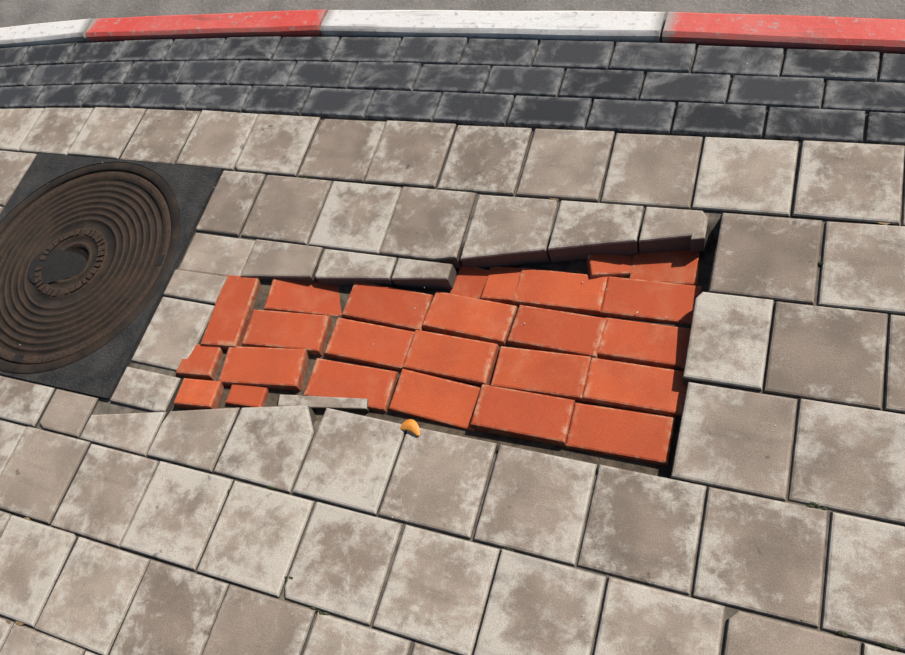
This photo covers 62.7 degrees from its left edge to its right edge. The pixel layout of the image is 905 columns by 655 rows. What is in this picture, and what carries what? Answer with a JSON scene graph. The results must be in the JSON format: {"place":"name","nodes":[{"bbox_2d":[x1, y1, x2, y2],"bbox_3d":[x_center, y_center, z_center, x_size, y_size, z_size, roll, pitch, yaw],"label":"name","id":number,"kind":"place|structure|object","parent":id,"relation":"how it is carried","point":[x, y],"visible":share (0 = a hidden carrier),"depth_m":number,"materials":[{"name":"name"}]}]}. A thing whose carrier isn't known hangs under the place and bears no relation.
{"place":"outdoors","nodes":[
{"label":"outdoors","id":0,"kind":"place"},
{"bbox_2d":[28,249,86,283],"bbox_3d":[-1.117,-0.169,2.090,0.199,0.003,0.117,9,66,20],"label":"manhole cover center","id":1,"kind":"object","parent":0,"point":[57,264],"depth_m":2.09,"materials":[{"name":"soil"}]},
{"bbox_2d":[0,0,904,27],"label":"road","id":2,"kind":"structure","parent":0,"point":[19,12],"depth_m":2.21,"materials":[{"name":"grey asphalt"}]},
{"bbox_2d":[519,259,564,265],"bbox_3d":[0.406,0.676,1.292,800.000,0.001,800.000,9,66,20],"label":"ground","id":3,"kind":"structure","parent":0,"point":[550,262],"depth_m":1.78,"materials":[{"name":"brown soil"}]},
{"bbox_2d":[0,153,223,399],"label":"manhole frame","id":4,"kind":"object","parent":3,"relation":"in","point":[99,373],"visible":0.54,"depth_m":2.02,"materials":[{"name":"grey concrete"}]},
{"bbox_2d":[0,162,179,373],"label":"manhole ring","id":5,"kind":"object","parent":4,"relation":"in","point":[158,182],"visible":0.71,"depth_m":2.04,"materials":[{"name":"black metal"}]},
{"bbox_2d":[0,171,170,364],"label":"manhole cover","id":6,"kind":"object","parent":5,"relation":"in","point":[113,228],"visible":0.98,"depth_m":2.07,"materials":[{"name":"brown metal"}]},
{"bbox_2d":[12,255,164,361],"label":"manhole pick holes","id":7,"kind":"object","parent":5,"relation":"on","point":[19,358],"visible":1,"depth_m":1.97,"materials":[{"name":"metal"}]},
{"bbox_2d":[174,250,701,466],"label":"red bricks","id":8,"kind":"object","parent":3,"relation":"on","point":[606,363],"visible":0.83,"depth_m":1.69,"materials":[{"name":"red brick"}]},
{"bbox_2d":[0,36,904,145],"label":"dark pavers","id":9,"kind":"object","parent":3,"relation":"on","point":[375,78],"visible":0.98,"depth_m":1.98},
{"bbox_2d":[0,9,904,53],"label":"kerb","id":10,"kind":"structure","parent":3,"relation":"on","point":[881,36],"depth_m":2.04,"materials":[{"name":"paint"}]},
{"bbox_2d":[0,38,904,654],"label":"joint sand","id":11,"kind":"structure","parent":3,"relation":"on","point":[578,266],"depth_m":1.62,"materials":[{"name":"sand"}]},
{"bbox_2d":[20,43,856,616],"bbox_3d":[-0.540,-0.042,1.881,2.781,0.070,1.755,9,66,20],"label":"grit","id":12,"kind":"object","parent":11,"relation":"on","point":[524,323],"visible":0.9,"depth_m":1.66,"materials":[{"name":"grey gravel"}]},
{"bbox_2d":[0,107,904,654],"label":"paving stones","id":13,"kind":"object","parent":11,"relation":"on","point":[758,553],"visible":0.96,"depth_m":1.56,"materials":[{"name":"grey concrete"}]},
{"bbox_2d":[400,419,419,435],"bbox_3d":[-0.089,0.213,1.592,0.054,0.013,0.030,19,73,29],"label":"orange peel","id":14,"kind":"object","parent":13,"relation":"on","point":[411,425],"visible":1,"depth_m":1.59,"materials":[{"name":"orange food"}]},
{"bbox_2d":[6,198,889,625],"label":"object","id":15,"kind":"object","parent":13,"relation":"on","point":[550,198],"visible":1,"depth_m":1.61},
{"bbox_2d":[22,151,898,654],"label":"joint moss","id":16,"kind":"object","parent":13,"relation":"on","point":[814,505],"visible":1,"depth_m":1.42,"materials":[{"name":"green plant"}]},
{"bbox_2d":[278,213,708,411],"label":"broken paver pieces","id":17,"kind":"object","parent":13,"relation":"on","point":[320,403],"visible":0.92,"depth_m":1.70,"materials":[{"name":"grey concrete"}]}
]}

